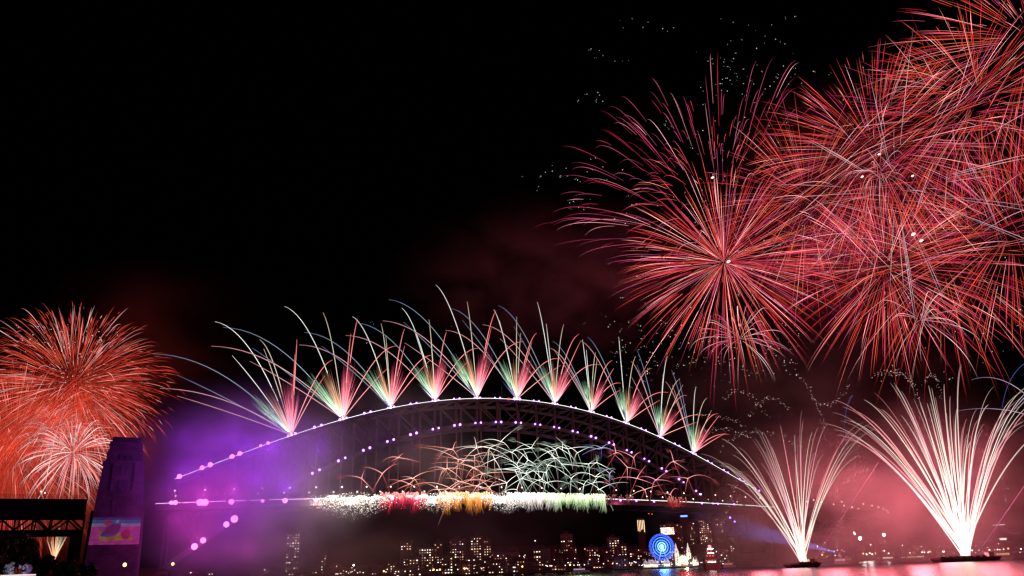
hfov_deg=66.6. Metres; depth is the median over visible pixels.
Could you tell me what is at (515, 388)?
comet fan
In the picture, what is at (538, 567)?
hillside house
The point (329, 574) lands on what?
hillside house
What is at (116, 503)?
window group
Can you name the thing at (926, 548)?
hillside house
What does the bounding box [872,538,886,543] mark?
hillside house
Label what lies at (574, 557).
hillside house
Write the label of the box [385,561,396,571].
hillside house
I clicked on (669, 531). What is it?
office block
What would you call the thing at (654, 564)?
funfair pavilion
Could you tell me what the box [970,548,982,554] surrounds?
hillside house
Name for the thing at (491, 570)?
hillside house
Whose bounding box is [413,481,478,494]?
splitting comet
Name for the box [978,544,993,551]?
hillside house
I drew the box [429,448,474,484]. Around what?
splitting comet
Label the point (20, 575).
marquee
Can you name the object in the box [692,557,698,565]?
funfair pavilion
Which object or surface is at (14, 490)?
aerial burst
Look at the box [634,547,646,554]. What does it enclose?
hillside house
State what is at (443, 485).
splitting comet
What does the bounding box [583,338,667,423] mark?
comet fan
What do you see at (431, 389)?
comet fan
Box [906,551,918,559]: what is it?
launch
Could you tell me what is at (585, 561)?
hillside house
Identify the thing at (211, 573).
hillside house
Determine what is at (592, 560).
hillside house
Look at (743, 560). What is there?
bridge pylon
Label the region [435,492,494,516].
spark curtain
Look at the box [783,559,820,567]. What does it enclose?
firework barge
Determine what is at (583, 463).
splitting comet
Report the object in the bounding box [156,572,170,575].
hillside house
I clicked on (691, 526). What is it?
apartment tower
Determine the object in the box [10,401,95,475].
aerial burst
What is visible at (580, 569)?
ferry
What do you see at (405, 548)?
apartment tower
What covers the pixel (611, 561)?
hillside house
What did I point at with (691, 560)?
hillside house
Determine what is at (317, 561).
apartment tower
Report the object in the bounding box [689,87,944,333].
aerial burst
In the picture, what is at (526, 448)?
splitting comet
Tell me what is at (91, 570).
leafy tree
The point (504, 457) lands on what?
splitting comet
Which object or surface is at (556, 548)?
hillside house
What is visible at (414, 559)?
apartment tower
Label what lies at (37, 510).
approach span
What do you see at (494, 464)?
splitting comet
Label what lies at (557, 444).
splitting comet
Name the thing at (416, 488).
splitting comet
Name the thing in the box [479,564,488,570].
hillside house
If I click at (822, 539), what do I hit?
hillside house
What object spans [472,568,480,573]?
hillside house
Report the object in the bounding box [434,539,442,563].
apartment tower
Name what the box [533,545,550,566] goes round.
apartment tower
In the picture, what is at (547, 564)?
hillside house
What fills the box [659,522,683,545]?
apartment tower
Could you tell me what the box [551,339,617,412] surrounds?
comet fan
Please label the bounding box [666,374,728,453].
comet fan
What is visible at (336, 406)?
comet fan
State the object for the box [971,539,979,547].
hillside house
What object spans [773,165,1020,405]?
aerial burst
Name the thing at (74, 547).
bridge pier
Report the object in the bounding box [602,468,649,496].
splitting comet
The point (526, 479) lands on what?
splitting comet
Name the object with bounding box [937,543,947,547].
hillside house
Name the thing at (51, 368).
aerial burst
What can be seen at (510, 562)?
hillside house
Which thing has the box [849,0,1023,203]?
aerial burst
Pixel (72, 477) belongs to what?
aerial burst
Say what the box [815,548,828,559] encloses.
hillside house
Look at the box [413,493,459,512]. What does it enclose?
spark curtain
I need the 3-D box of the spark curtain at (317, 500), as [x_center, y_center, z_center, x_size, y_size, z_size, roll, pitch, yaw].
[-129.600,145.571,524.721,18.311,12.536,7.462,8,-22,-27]
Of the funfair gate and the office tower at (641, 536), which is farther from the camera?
the office tower at (641, 536)
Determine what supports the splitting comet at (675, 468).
on the arch bridge
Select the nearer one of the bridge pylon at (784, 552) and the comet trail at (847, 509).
the comet trail at (847, 509)
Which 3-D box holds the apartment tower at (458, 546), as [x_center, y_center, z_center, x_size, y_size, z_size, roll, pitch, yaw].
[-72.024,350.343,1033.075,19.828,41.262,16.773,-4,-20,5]
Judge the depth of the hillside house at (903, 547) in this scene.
1016.92 m
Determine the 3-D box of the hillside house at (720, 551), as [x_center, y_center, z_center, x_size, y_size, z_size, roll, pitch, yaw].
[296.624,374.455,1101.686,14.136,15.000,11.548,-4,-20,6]
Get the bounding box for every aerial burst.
[0,303,183,498]
[0,304,152,487]
[0,355,123,573]
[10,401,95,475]
[12,418,111,500]
[531,54,821,277]
[610,152,866,401]
[624,125,834,263]
[663,207,794,333]
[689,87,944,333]
[689,305,795,380]
[744,27,1023,342]
[747,34,1023,284]
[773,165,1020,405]
[807,159,1023,409]
[832,8,1023,253]
[837,144,926,219]
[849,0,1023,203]
[854,1,1023,254]
[879,291,980,372]
[885,130,1023,368]
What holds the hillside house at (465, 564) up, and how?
on the hillside
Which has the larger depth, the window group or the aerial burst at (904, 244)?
the aerial burst at (904, 244)
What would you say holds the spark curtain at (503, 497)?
hanging from the arch bridge
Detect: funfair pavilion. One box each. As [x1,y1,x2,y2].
[643,560,651,567]
[651,559,657,567]
[663,558,669,566]
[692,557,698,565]
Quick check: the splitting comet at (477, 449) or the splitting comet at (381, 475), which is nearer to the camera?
the splitting comet at (381, 475)
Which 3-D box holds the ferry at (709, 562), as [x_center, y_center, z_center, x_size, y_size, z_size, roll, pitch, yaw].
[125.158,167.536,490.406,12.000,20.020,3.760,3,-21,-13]
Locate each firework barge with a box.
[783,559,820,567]
[930,552,1000,562]
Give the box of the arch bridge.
[148,387,774,571]
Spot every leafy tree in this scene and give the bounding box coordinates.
[0,530,29,574]
[0,539,12,573]
[3,562,16,574]
[13,537,43,571]
[17,563,32,573]
[31,554,58,575]
[53,559,80,575]
[77,562,98,575]
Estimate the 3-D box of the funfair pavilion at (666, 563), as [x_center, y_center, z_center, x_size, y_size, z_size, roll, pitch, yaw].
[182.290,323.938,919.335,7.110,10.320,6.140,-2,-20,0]
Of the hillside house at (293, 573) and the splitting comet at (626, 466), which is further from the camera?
the hillside house at (293, 573)
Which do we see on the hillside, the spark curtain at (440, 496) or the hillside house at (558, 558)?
the hillside house at (558, 558)
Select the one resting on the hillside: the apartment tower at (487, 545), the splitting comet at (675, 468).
the apartment tower at (487, 545)
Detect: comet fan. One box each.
[160,322,331,435]
[214,309,393,419]
[304,318,429,408]
[346,308,477,401]
[388,285,517,398]
[446,308,560,399]
[486,302,598,404]
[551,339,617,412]
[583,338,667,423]
[631,351,695,437]
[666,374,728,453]
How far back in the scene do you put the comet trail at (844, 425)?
466.56 m
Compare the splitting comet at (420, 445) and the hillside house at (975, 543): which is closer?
the splitting comet at (420, 445)
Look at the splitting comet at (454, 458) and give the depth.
587.72 m
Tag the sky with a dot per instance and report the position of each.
(188, 167)
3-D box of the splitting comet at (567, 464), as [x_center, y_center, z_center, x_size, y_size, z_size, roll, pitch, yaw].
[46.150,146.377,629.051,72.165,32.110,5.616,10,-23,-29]
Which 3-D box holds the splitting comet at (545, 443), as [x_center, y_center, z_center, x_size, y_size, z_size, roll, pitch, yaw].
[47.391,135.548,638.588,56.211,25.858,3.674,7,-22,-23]
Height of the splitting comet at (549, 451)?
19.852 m
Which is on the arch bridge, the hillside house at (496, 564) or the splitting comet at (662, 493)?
the splitting comet at (662, 493)
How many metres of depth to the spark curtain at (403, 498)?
554.00 m
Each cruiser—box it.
[723,555,735,566]
[994,543,1013,557]
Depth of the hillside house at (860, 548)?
1131.54 m
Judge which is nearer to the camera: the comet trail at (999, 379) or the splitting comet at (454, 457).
the comet trail at (999, 379)
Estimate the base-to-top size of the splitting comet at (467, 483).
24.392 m
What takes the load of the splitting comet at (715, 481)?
on the arch bridge
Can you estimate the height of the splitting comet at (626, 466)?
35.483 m
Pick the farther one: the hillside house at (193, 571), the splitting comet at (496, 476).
the hillside house at (193, 571)
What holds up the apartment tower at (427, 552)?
on the hillside
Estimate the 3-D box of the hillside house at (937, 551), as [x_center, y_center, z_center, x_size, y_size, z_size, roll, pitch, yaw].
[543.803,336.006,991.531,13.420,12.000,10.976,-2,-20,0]
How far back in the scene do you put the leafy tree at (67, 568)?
246.37 m
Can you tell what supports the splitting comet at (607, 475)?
attached to the arch bridge
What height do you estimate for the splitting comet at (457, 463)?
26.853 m
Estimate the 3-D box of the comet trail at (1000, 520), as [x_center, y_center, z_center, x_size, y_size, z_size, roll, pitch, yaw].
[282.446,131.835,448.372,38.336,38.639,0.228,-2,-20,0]
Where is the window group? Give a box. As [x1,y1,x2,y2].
[115,503,124,510]
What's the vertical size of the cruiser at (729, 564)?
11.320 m
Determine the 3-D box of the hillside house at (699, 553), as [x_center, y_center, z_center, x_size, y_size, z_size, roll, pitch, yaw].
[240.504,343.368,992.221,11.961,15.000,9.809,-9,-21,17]
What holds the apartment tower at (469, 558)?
on the hillside
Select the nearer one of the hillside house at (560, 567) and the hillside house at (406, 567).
the hillside house at (560, 567)
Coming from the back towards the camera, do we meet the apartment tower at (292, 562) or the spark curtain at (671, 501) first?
the apartment tower at (292, 562)
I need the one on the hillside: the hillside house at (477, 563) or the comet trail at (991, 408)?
the hillside house at (477, 563)
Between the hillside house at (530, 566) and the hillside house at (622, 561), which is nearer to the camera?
the hillside house at (622, 561)
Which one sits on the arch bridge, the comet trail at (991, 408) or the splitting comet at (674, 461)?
the splitting comet at (674, 461)
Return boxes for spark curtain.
[307,496,330,509]
[308,492,399,521]
[377,492,427,515]
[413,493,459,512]
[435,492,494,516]
[484,493,530,511]
[504,492,558,512]
[542,493,606,512]
[605,495,634,505]
[666,496,686,510]
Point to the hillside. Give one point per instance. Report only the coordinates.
(527, 551)
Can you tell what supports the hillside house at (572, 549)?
on the hillside
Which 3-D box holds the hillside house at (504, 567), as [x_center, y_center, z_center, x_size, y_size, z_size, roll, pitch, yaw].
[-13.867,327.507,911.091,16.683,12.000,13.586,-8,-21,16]
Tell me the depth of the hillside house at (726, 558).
941.35 m
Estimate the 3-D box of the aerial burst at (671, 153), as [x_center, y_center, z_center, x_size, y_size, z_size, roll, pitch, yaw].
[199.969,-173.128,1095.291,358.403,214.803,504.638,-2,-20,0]
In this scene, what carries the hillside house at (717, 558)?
on the hillside
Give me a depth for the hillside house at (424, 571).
928.43 m
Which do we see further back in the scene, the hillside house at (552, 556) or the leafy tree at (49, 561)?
the hillside house at (552, 556)
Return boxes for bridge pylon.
[84,437,145,575]
[730,471,763,566]
[768,464,817,565]
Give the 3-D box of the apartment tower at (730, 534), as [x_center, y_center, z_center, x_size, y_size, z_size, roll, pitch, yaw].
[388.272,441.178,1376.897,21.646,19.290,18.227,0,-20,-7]
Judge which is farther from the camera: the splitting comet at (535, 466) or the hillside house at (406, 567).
the hillside house at (406, 567)
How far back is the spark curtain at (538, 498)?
601.61 m
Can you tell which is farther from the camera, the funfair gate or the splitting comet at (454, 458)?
the funfair gate
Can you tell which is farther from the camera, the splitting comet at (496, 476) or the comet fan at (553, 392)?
the comet fan at (553, 392)
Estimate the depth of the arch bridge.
616.71 m
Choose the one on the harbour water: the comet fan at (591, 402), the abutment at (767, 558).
the abutment at (767, 558)
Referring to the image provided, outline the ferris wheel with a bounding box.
[649,534,674,566]
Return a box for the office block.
[658,526,675,548]
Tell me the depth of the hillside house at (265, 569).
1090.33 m
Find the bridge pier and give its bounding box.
[67,533,82,561]
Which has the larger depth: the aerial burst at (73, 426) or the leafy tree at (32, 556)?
the aerial burst at (73, 426)
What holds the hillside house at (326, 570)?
on the hillside
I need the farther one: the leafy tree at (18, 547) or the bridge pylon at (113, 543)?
the bridge pylon at (113, 543)
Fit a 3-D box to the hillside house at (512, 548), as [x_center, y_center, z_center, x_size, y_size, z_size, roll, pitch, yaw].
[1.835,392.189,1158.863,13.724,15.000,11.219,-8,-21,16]
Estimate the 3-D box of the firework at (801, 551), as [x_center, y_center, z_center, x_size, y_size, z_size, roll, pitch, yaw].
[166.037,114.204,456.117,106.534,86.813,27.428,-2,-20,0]
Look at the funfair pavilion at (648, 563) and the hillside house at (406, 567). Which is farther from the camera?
the hillside house at (406, 567)
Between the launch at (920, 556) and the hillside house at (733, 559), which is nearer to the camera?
the launch at (920, 556)
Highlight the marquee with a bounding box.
[0,574,35,575]
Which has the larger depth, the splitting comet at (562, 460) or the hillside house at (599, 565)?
the hillside house at (599, 565)
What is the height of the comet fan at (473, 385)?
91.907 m
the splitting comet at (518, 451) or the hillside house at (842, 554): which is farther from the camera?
the hillside house at (842, 554)
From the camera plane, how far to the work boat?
613.89 m
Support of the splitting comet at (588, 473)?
attached to the arch bridge
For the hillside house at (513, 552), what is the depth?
1130.86 m
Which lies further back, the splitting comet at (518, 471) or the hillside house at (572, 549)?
the hillside house at (572, 549)
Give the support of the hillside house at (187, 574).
on the hillside
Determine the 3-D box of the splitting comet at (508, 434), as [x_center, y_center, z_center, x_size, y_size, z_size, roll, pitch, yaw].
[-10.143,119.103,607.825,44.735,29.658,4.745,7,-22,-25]
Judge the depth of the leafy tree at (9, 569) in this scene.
227.01 m
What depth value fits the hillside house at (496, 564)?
906.04 m
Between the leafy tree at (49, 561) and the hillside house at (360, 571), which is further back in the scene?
the hillside house at (360, 571)
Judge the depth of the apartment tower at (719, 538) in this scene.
1443.18 m
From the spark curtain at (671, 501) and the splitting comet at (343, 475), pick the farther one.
the spark curtain at (671, 501)
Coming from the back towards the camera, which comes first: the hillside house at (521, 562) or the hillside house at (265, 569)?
the hillside house at (265, 569)
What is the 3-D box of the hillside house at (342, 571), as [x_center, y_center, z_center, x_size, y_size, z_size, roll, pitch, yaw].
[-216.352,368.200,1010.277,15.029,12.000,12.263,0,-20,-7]
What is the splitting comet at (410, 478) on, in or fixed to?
attached to the arch bridge
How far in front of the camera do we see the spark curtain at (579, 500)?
621.42 m
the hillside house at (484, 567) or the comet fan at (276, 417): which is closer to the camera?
the comet fan at (276, 417)
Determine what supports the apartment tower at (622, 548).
on the hillside
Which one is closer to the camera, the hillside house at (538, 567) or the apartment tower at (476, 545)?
the hillside house at (538, 567)
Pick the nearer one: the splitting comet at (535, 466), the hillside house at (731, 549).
the splitting comet at (535, 466)
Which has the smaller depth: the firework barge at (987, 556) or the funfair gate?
the firework barge at (987, 556)
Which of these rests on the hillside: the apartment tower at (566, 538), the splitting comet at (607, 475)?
the apartment tower at (566, 538)
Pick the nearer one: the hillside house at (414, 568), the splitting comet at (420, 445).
the splitting comet at (420, 445)
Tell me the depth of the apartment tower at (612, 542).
1086.24 m
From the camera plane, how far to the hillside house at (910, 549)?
1001.86 m
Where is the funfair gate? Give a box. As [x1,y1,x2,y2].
[674,543,690,565]
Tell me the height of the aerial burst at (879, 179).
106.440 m
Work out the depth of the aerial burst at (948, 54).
1116.84 m
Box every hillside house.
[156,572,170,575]
[181,573,192,575]
[187,569,197,572]
[205,570,216,575]
[251,571,263,575]
[261,566,269,573]
[285,570,300,575]
[320,572,337,575]
[321,569,333,573]
[329,563,341,573]
[339,567,350,575]
[355,568,366,574]
[371,565,378,574]
[375,563,384,570]
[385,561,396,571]
[392,565,407,574]
[393,566,405,575]
[409,562,424,574]
[418,567,432,574]
[457,560,466,572]
[460,561,471,574]
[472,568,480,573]
[475,561,483,568]
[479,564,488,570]
[480,558,493,563]
[488,567,495,572]
[489,560,500,572]
[501,563,507,572]
[507,560,515,569]
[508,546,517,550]
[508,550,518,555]
[509,564,519,571]
[516,558,527,570]
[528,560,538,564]
[528,563,533,569]
[534,565,544,569]
[544,561,557,568]
[548,562,564,569]
[550,554,556,559]
[552,545,560,552]
[554,555,562,562]
[557,565,566,569]
[564,555,578,561]
[564,559,575,565]
[568,545,576,554]
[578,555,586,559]
[582,546,587,553]
[583,557,597,566]
[588,555,596,567]
[593,563,606,567]
[598,547,607,553]
[601,552,616,563]
[608,556,615,568]
[614,556,628,568]
[628,551,635,556]
[628,559,641,565]
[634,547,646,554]
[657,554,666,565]
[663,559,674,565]
[677,544,686,554]
[687,558,701,565]
[696,551,703,556]
[715,555,720,563]
[716,545,729,553]
[716,547,726,555]
[722,554,731,562]
[727,544,733,553]
[730,552,734,563]
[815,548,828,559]
[819,536,825,542]
[834,551,848,558]
[856,544,865,550]
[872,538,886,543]
[901,545,910,553]
[904,547,916,555]
[906,536,918,542]
[907,540,921,547]
[907,543,918,550]
[920,545,934,554]
[932,547,945,556]
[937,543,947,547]
[945,549,959,555]
[947,543,959,550]
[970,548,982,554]
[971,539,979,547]
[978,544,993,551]
[979,548,991,553]
[1005,539,1013,546]
[1008,541,1023,552]
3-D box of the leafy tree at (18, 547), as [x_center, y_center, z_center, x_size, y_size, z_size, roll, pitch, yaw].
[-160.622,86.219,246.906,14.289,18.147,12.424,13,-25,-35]
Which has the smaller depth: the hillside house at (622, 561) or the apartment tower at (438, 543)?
the hillside house at (622, 561)
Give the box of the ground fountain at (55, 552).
[47,525,65,558]
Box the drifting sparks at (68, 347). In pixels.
[18,324,119,399]
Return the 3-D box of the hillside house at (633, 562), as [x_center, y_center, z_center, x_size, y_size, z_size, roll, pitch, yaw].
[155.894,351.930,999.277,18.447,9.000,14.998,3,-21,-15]
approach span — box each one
[0,493,87,536]
[807,506,872,531]
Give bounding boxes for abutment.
[82,511,144,575]
[746,512,775,565]
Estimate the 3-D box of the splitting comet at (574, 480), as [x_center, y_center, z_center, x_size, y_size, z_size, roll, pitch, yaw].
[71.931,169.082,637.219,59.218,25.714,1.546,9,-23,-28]
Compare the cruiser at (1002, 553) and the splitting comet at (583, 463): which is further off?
the splitting comet at (583, 463)
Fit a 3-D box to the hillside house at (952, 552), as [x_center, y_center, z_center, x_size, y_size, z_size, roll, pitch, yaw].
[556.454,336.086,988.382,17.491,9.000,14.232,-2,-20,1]
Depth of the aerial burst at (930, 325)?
933.86 m
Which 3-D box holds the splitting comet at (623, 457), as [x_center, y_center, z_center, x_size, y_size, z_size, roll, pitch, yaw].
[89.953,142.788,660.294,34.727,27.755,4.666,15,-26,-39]
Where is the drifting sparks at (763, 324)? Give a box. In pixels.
[609,193,1020,381]
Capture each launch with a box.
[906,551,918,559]
[916,551,926,559]
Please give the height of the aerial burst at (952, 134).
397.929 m
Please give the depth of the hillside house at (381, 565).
1079.26 m
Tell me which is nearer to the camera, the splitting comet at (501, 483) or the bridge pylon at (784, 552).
the splitting comet at (501, 483)
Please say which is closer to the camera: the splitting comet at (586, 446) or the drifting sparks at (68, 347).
the splitting comet at (586, 446)
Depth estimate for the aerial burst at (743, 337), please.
928.96 m
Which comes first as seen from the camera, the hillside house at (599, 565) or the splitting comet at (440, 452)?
the splitting comet at (440, 452)
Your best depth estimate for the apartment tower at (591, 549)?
1082.42 m
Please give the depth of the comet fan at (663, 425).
699.50 m
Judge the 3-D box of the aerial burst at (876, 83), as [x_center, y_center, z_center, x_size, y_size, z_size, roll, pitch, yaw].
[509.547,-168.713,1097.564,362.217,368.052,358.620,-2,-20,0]
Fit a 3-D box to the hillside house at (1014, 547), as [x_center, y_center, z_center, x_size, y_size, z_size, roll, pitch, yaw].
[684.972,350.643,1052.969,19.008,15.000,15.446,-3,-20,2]
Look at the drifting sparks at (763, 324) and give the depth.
930.41 m
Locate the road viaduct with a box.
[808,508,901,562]
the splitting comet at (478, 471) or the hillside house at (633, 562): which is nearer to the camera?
the splitting comet at (478, 471)
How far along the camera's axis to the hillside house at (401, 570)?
914.52 m
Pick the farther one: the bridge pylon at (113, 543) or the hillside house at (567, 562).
the hillside house at (567, 562)
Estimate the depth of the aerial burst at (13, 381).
1012.47 m
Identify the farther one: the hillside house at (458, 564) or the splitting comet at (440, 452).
the hillside house at (458, 564)
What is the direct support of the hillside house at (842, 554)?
on the hillside
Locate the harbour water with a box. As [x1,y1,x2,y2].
[487,557,1023,575]
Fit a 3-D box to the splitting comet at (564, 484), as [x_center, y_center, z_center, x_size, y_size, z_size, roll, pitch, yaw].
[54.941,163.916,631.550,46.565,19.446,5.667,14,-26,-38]
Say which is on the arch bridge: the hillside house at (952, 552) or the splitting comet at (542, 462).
the splitting comet at (542, 462)
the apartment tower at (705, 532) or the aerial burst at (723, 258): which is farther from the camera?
the apartment tower at (705, 532)
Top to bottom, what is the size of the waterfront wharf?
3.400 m
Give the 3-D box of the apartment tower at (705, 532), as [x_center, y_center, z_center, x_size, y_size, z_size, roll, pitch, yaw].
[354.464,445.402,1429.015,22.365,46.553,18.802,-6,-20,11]
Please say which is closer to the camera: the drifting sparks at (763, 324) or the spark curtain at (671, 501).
the spark curtain at (671, 501)
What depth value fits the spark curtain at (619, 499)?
640.09 m
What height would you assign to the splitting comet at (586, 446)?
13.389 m
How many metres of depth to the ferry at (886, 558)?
843.03 m
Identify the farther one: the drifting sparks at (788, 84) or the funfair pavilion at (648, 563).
the drifting sparks at (788, 84)
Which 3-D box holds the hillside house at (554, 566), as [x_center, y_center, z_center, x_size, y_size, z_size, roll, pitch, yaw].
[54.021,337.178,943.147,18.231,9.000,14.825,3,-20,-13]
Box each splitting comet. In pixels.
[333,472,373,491]
[367,464,394,491]
[388,471,428,490]
[397,479,427,495]
[408,479,468,523]
[412,443,460,462]
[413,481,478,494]
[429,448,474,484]
[431,454,483,475]
[432,462,498,487]
[436,443,510,471]
[443,478,500,511]
[448,461,495,488]
[451,474,502,513]
[456,437,505,469]
[460,467,502,504]
[466,454,525,490]
[476,425,523,458]
[476,451,505,481]
[479,473,521,496]
[482,461,551,491]
[484,463,533,489]
[495,437,560,476]
[495,464,549,490]
[496,459,565,489]
[498,449,543,474]
[503,465,548,492]
[525,468,559,492]
[533,447,604,488]
[534,444,561,466]
[536,458,564,479]
[538,437,599,467]
[551,442,591,473]
[554,440,573,467]
[557,479,593,491]
[559,456,601,483]
[562,468,611,493]
[570,478,626,508]
[583,444,615,453]
[585,474,613,492]
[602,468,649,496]
[605,442,630,469]
[607,450,645,490]
[638,464,679,499]
[652,488,676,500]
[661,475,719,494]
[666,449,686,472]
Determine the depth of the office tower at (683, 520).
1473.15 m
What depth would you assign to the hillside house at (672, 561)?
932.12 m
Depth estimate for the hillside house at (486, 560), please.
967.77 m
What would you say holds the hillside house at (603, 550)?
on the hillside
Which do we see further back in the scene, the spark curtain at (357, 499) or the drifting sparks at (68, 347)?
the drifting sparks at (68, 347)
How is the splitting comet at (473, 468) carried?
on the arch bridge
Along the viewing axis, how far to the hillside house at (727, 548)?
1129.17 m
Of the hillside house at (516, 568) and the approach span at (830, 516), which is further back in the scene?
the hillside house at (516, 568)
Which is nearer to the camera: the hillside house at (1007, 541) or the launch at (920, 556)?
the launch at (920, 556)
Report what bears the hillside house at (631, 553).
on the hillside
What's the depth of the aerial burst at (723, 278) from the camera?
982.29 m
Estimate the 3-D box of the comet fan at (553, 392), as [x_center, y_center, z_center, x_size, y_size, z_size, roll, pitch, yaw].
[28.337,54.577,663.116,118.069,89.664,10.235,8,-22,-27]
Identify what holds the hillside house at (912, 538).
on the hillside
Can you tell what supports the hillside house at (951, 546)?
on the hillside
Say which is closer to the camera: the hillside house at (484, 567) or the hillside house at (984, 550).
the hillside house at (484, 567)
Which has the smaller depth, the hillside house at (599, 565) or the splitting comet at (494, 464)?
the splitting comet at (494, 464)
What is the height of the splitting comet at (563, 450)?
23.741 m
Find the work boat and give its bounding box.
[833,552,848,563]
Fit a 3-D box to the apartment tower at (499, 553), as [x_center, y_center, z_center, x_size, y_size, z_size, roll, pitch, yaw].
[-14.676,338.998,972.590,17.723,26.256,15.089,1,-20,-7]
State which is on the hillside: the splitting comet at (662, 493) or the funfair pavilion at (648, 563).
the funfair pavilion at (648, 563)
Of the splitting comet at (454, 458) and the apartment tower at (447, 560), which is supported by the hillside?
the apartment tower at (447, 560)
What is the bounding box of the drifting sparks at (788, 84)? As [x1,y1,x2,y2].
[687,16,906,174]
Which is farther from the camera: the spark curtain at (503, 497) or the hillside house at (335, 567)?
the hillside house at (335, 567)
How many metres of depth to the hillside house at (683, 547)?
1162.43 m
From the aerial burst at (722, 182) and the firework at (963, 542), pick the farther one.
the aerial burst at (722, 182)
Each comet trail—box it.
[815,462,878,558]
[844,395,852,445]
[960,408,1023,413]
[972,377,1023,392]
[977,488,1022,553]
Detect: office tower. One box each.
[636,518,646,547]
[679,515,689,544]
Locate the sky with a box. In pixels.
[0,0,1023,575]
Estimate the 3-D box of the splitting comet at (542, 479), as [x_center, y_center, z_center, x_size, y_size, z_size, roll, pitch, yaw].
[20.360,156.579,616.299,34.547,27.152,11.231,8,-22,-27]
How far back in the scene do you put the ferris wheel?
931.57 m
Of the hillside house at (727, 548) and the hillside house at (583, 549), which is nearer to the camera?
the hillside house at (727, 548)
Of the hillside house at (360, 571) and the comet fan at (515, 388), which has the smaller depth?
the comet fan at (515, 388)
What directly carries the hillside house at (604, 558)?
on the hillside
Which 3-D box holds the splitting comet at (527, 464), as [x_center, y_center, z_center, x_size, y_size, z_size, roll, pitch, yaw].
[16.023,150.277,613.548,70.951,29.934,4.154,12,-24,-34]
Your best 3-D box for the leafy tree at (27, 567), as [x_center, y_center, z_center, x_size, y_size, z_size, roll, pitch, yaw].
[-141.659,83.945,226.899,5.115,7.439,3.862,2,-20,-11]
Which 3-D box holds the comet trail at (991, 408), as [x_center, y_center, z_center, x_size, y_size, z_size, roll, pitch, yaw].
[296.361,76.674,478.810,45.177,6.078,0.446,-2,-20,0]
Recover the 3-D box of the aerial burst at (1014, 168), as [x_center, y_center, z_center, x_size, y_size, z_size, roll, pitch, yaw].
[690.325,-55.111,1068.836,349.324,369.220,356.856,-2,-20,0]
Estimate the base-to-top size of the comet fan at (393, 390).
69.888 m
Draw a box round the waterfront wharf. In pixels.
[629,565,702,569]
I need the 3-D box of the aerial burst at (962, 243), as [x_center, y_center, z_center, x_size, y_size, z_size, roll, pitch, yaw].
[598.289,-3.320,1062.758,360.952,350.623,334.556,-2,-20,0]
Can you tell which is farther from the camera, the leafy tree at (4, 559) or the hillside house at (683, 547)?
the hillside house at (683, 547)
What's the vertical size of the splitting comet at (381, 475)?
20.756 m
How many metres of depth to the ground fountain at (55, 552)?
764.34 m
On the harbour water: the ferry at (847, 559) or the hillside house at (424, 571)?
the ferry at (847, 559)
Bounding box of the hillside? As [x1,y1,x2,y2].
[139,536,1023,575]
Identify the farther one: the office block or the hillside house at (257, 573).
the office block
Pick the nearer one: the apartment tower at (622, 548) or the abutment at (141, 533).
the abutment at (141, 533)
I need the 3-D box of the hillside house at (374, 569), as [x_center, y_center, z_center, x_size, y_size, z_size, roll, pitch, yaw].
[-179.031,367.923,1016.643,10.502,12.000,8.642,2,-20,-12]
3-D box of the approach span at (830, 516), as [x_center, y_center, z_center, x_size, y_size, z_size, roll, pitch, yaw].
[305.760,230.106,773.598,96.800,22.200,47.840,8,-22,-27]
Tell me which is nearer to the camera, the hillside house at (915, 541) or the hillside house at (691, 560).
the hillside house at (691, 560)
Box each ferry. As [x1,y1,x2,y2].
[572,562,588,571]
[702,538,720,570]
[844,555,854,561]
[875,550,896,560]
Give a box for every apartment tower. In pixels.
[285,528,301,571]
[308,548,326,575]
[400,537,412,566]
[409,553,421,563]
[419,544,435,570]
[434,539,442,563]
[441,552,454,573]
[449,536,465,568]
[464,553,475,569]
[470,533,482,560]
[483,536,490,557]
[493,548,507,560]
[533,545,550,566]
[560,531,572,553]
[586,544,598,556]
[606,534,619,555]
[617,541,627,555]
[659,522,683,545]
[686,519,696,544]
[698,517,712,543]
[712,516,725,542]
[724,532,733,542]
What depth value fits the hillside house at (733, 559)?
952.38 m
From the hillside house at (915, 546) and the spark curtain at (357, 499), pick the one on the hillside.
the hillside house at (915, 546)
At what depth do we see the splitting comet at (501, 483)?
598.98 m

